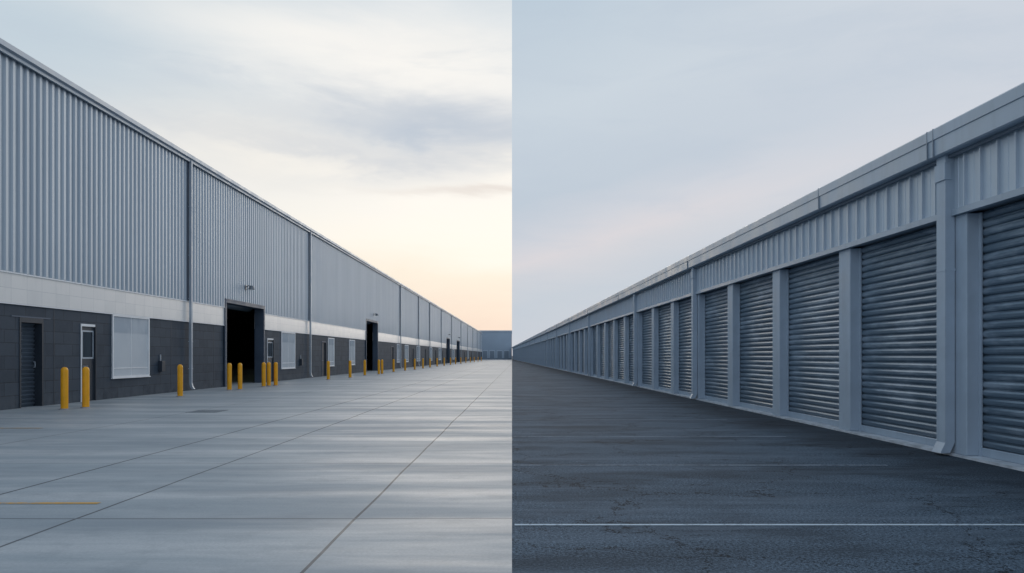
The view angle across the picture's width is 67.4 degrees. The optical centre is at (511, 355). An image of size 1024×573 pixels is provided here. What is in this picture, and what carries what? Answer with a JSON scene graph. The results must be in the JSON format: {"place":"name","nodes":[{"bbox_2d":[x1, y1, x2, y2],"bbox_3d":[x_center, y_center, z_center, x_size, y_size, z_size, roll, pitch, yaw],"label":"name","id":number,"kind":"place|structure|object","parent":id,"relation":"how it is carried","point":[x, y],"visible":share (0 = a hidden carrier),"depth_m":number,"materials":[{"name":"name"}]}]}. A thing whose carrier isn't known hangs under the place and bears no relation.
{"place":"outdoors","nodes":[
{"label":"outdoors","id":0,"kind":"place"},
{"bbox_2d":[0,38,481,409],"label":"warehouse","id":1,"kind":"structure","parent":0,"point":[137,258],"depth_m":25.58,"materials":[{"name":"metal"}]},
{"bbox_2d":[11,315,50,407],"bbox_3d":[-12.298,0.158,19.425,0.315,2.285,1.550,0,0,1],"label":"door","id":2,"kind":"structure","parent":1,"relation":"in","point":[31,329],"depth_m":19.71,"materials":[{"name":"grey metal"}]},
{"bbox_2d":[81,324,95,401],"bbox_3d":[-12.169,0.200,21.974,0.162,2.200,0.748,0,0,1],"label":"door","id":3,"kind":"structure","parent":1,"relation":"in","point":[88,331],"depth_m":22.13,"materials":[{"name":"white paint"}]},
{"bbox_2d":[111,314,150,378],"bbox_3d":[-12.106,-0.275,24.399,0.120,1.960,2.370,0,0,1],"label":"window","id":4,"kind":"structure","parent":1,"relation":"in","point":[130,334],"depth_m":24.38,"materials":[{"name":"grey glass"}]},
{"bbox_2d":[267,338,273,381],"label":"door","id":5,"kind":"structure","parent":1,"relation":"in","point":[270,342],"depth_m":38.28,"materials":[{"name":"white paint"}]},
{"bbox_2d":[281,331,294,368],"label":"window","id":6,"kind":"structure","parent":1,"relation":"in","point":[287,338],"depth_m":40.85,"materials":[{"name":"white glass"}]},
{"bbox_2d":[322,341,325,375],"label":"door","id":7,"kind":"structure","parent":1,"relation":"in","point":[324,342],"depth_m":48.58,"materials":[{"name":"metal"}]},
{"bbox_2d":[328,338,333,365],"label":"window","id":8,"kind":"structure","parent":1,"relation":"in","point":[330,340],"depth_m":50.41,"materials":[{"name":"white glass"}]},
{"bbox_2d":[349,340,354,364],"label":"window","id":9,"kind":"structure","parent":1,"relation":"in","point":[351,342],"depth_m":56.74,"materials":[{"name":"grey glass"}]},
{"bbox_2d":[391,346,393,368],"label":"door","id":10,"kind":"structure","parent":1,"relation":"in","point":[392,347],"depth_m":74.88,"materials":[{"name":"metal"}]},
{"bbox_2d":[397,344,399,362],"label":"window","id":11,"kind":"structure","parent":1,"relation":"in","point":[398,345],"depth_m":78.28,"materials":[{"name":"white glass"}]},
{"bbox_2d":[405,345,408,361],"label":"window","id":12,"kind":"structure","parent":1,"relation":"in","point":[406,346],"depth_m":84.27,"materials":[{"name":"grey glass"}]},
{"bbox_2d":[412,348,413,366],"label":"door","id":13,"kind":"structure","parent":1,"relation":"in","point":[412,348],"depth_m":89.16,"materials":[{"name":"metal"}]},
{"bbox_2d":[417,346,419,360],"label":"window","id":14,"kind":"structure","parent":1,"relation":"in","point":[417,346],"depth_m":93.60,"materials":[{"name":"white paint"}]},
{"bbox_2d":[429,347,431,360],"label":"window","id":15,"kind":"structure","parent":1,"relation":"in","point":[430,348],"depth_m":106.37,"materials":[{"name":"white paint"}]},
{"bbox_2d":[0,359,511,572],"bbox_3d":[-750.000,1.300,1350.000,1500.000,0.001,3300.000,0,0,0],"label":"concrete ground","id":16,"kind":"structure","parent":0,"point":[401,470],"depth_m":8.19,"materials":[{"name":"grey concrete"}]},
{"bbox_2d":[0,502,100,503],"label":"road marking","id":17,"kind":"object","parent":16,"relation":"on","point":[49,502],"visible":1,"depth_m":6.78,"materials":[{"name":"paint"}]},
{"bbox_2d":[58,367,69,409],"bbox_3d":[-10.820,0.789,18.570,0.260,1.022,0.260,0,0,0],"label":"bollard","id":18,"kind":"object","parent":16,"relation":"on","point":[64,388],"visible":1,"depth_m":18.50,"materials":[{"name":"yellow metal"}]},
{"bbox_2d":[80,367,91,407],"bbox_3d":[-10.623,0.789,19.141,0.260,1.022,0.260,0,0,0],"label":"bollard","id":19,"kind":"object","parent":16,"relation":"on","point":[85,387],"visible":1,"depth_m":19.08,"materials":[{"name":"yellow metal"}]},
{"bbox_2d":[176,364,184,396],"bbox_3d":[-10.532,0.789,24.375,0.260,1.022,0.260,0,0,0],"label":"bollard","id":20,"kind":"object","parent":16,"relation":"on","point":[179,380],"visible":1,"depth_m":24.31,"materials":[{"name":"yellow metal"}]},
{"bbox_2d":[185,410,226,412],"bbox_3d":[-7.100,1.295,17.900,0.720,0.010,0.720,0,0,0],"label":"drain grate","id":21,"kind":"object","parent":16,"relation":"on","point":[206,411],"visible":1,"depth_m":17.73,"materials":[{"name":"metal"}]},
{"bbox_2d":[227,363,231,389],"bbox_3d":[-10.629,0.789,28.889,0.260,1.022,0.260,0,0,0],"label":"bollard","id":22,"kind":"object","parent":16,"relation":"on","point":[229,376],"visible":0.95,"depth_m":28.82,"materials":[{"name":"yellow metal"}]},
{"bbox_2d":[236,363,243,389],"bbox_3d":[-10.425,0.789,29.434,0.260,1.022,0.260,0,0,0],"label":"bollard","id":23,"kind":"object","parent":16,"relation":"on","point":[239,376],"visible":1,"depth_m":29.36,"materials":[{"name":"yellow metal"}]},
{"bbox_2d":[261,362,266,386],"bbox_3d":[-10.400,0.789,32.165,0.260,1.022,0.260,0,0,0],"label":"bollard","id":24,"kind":"object","parent":16,"relation":"on","point":[263,374],"visible":1,"depth_m":32.09,"materials":[{"name":"yellow metal"}]},
{"bbox_2d":[267,362,270,385],"bbox_3d":[-10.400,0.789,32.842,0.260,1.022,0.260,0,0,0],"label":"bollard","id":25,"kind":"object","parent":16,"relation":"on","point":[268,373],"visible":0.91,"depth_m":32.78,"materials":[{"name":"yellow metal"}]},
{"bbox_2d":[273,362,278,385],"bbox_3d":[-10.206,0.789,33.191,0.260,1.022,0.260,0,0,0],"label":"bollard","id":26,"kind":"object","parent":16,"relation":"on","point":[275,373],"visible":1,"depth_m":33.12,"materials":[{"name":"yellow metal"}]},
{"bbox_2d":[326,361,330,379],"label":"bollard","id":27,"kind":"object","parent":16,"relation":"on","point":[328,370],"visible":1,"depth_m":41.52,"materials":[{"name":"yellow metal"}]},
{"bbox_2d":[348,360,351,377],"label":"bollard","id":28,"kind":"object","parent":16,"relation":"on","point":[350,369],"visible":1,"depth_m":45.15,"materials":[{"name":"yellow metal"}]},
{"bbox_2d":[363,360,365,375],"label":"bollard","id":29,"kind":"object","parent":16,"relation":"on","point":[364,368],"visible":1,"depth_m":50.24,"materials":[{"name":"yellow metal"}]},
{"bbox_2d":[479,330,511,358],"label":"distant warehouse","id":30,"kind":"structure","parent":0,"point":[496,344],"depth_m":262.00,"materials":[{"name":"paint"}]},
{"bbox_2d":[482,350,487,358],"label":"dock door","id":31,"kind":"structure","parent":30,"relation":"in","point":[484,352],"depth_m":261.93,"materials":[{"name":"grey metal"}]},
{"bbox_2d":[489,350,494,358],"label":"dock door","id":32,"kind":"structure","parent":30,"relation":"in","point":[491,352],"depth_m":261.93,"materials":[{"name":"grey metal"}]},
{"bbox_2d":[497,350,501,358],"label":"dock door","id":33,"kind":"structure","parent":30,"relation":"in","point":[499,352],"depth_m":261.93,"materials":[{"name":"grey metal"}]},
{"bbox_2d":[504,350,508,358],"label":"dock door","id":34,"kind":"structure","parent":30,"relation":"in","point":[506,352],"depth_m":261.93,"materials":[{"name":"grey metal"}]},
{"bbox_2d":[0,0,1023,355],"label":"sky","id":35,"kind":"structure","parent":0,"point":[518,166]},
{"bbox_2d":[512,82,1023,471],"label":"storage building","id":36,"kind":"structure","parent":0,"point":[881,298],"depth_m":12.47,"materials":[{"name":"paint"}]},
{"bbox_2d":[573,333,573,371],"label":"roller door","id":37,"kind":"structure","parent":36,"relation":"in","point":[573,333],"depth_m":60.45,"materials":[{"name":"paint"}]},
{"bbox_2d":[577,331,578,372],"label":"roller door","id":38,"kind":"structure","parent":36,"relation":"in","point":[578,331],"depth_m":57.12,"materials":[{"name":"paint"}]},
{"bbox_2d":[582,330,583,373],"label":"roller door","id":39,"kind":"structure","parent":36,"relation":"in","point":[582,330],"depth_m":53.95,"materials":[{"name":"paint"}]},
{"bbox_2d":[587,329,587,373],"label":"roller door","id":40,"kind":"structure","parent":36,"relation":"in","point":[587,329],"depth_m":51.24,"materials":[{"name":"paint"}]},
{"bbox_2d":[593,326,595,375],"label":"roller door","id":41,"kind":"structure","parent":36,"relation":"in","point":[594,374],"depth_m":47.62,"materials":[{"name":"paint"}]},
{"bbox_2d":[600,324,603,377],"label":"roller door","id":42,"kind":"structure","parent":36,"relation":"in","point":[602,325],"depth_m":44.14,"materials":[{"name":"paint"}]},
{"bbox_2d":[608,321,612,379],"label":"roller door","id":43,"kind":"structure","parent":36,"relation":"in","point":[610,324],"depth_m":41.00,"materials":[{"name":"paint"}]},
{"bbox_2d":[617,318,623,381],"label":"roller door","id":44,"kind":"structure","parent":36,"relation":"in","point":[620,325],"depth_m":37.73,"materials":[{"name":"paint"}]},
{"bbox_2d":[628,315,632,383],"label":"roller door","id":45,"kind":"structure","parent":36,"relation":"in","point":[630,321],"depth_m":34.94,"materials":[{"name":"paint"}]},
{"bbox_2d":[642,310,651,387],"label":"roller door","id":46,"kind":"structure","parent":36,"relation":"in","point":[647,315],"depth_m":31.09,"materials":[{"name":"paint"}]},
{"bbox_2d":[658,304,670,391],"bbox_3d":[5.561,-0.275,27.537,0.080,3.089,2.778,0,0,-1],"label":"roller door","id":47,"kind":"structure","parent":36,"relation":"in","point":[664,312],"depth_m":27.91,"materials":[{"name":"paint"}]},
{"bbox_2d":[678,298,690,395],"bbox_3d":[5.631,-0.275,24.338,0.080,3.089,2.778,0,0,-1],"label":"roller door","id":48,"kind":"structure","parent":36,"relation":"in","point":[684,312],"depth_m":24.97,"materials":[{"name":"paint"}]},
{"bbox_2d":[704,287,727,403],"bbox_3d":[5.700,-0.275,21.139,0.080,3.089,2.778,0,0,-1],"label":"roller door","id":49,"kind":"structure","parent":36,"relation":"in","point":[716,329],"depth_m":21.38,"materials":[{"name":"paint"}]},
{"bbox_2d":[739,274,772,412],"bbox_3d":[5.770,-0.275,17.939,0.080,3.089,2.778,0,0,-1],"label":"roller door","id":50,"kind":"structure","parent":36,"relation":"in","point":[756,328],"depth_m":18.09,"materials":[{"name":"paint"}]},
{"bbox_2d":[787,255,838,426],"bbox_3d":[5.839,-0.275,14.740,0.080,3.089,2.778,0,0,-1],"label":"roller door","id":51,"kind":"structure","parent":36,"relation":"in","point":[813,319],"depth_m":14.84,"materials":[{"name":"paint"}]},
{"bbox_2d":[859,226,936,445],"bbox_3d":[5.909,-0.275,11.541,0.080,3.089,2.778,0,0,-1],"label":"roller door","id":52,"kind":"structure","parent":36,"relation":"in","point":[898,330],"depth_m":11.69,"materials":[{"name":"paint"}]},
{"bbox_2d":[978,200,1023,464],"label":"roller door","id":53,"kind":"structure","parent":36,"relation":"in","point":[1001,229],"depth_m":9.34,"materials":[{"name":"paint"}]},
{"bbox_2d":[512,356,1023,572],"bbox_3d":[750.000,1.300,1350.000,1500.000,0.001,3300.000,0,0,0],"label":"asphalt ground","id":54,"kind":"structure","parent":0,"point":[801,473],"depth_m":7.19,"materials":[{"name":"grey asphalt"}]},
{"bbox_2d":[513,436,785,436],"bbox_3d":[2.203,1.296,12.290,4.367,0.001,0.060,0,0,0],"label":"road marking","id":55,"kind":"object","parent":54,"relation":"on","point":[649,436],"visible":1,"depth_m":12.31,"materials":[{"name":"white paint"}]},
{"bbox_2d":[515,524,1023,524],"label":"road marking","id":56,"kind":"object","parent":54,"relation":"on","point":[769,524],"visible":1,"depth_m":5.89,"materials":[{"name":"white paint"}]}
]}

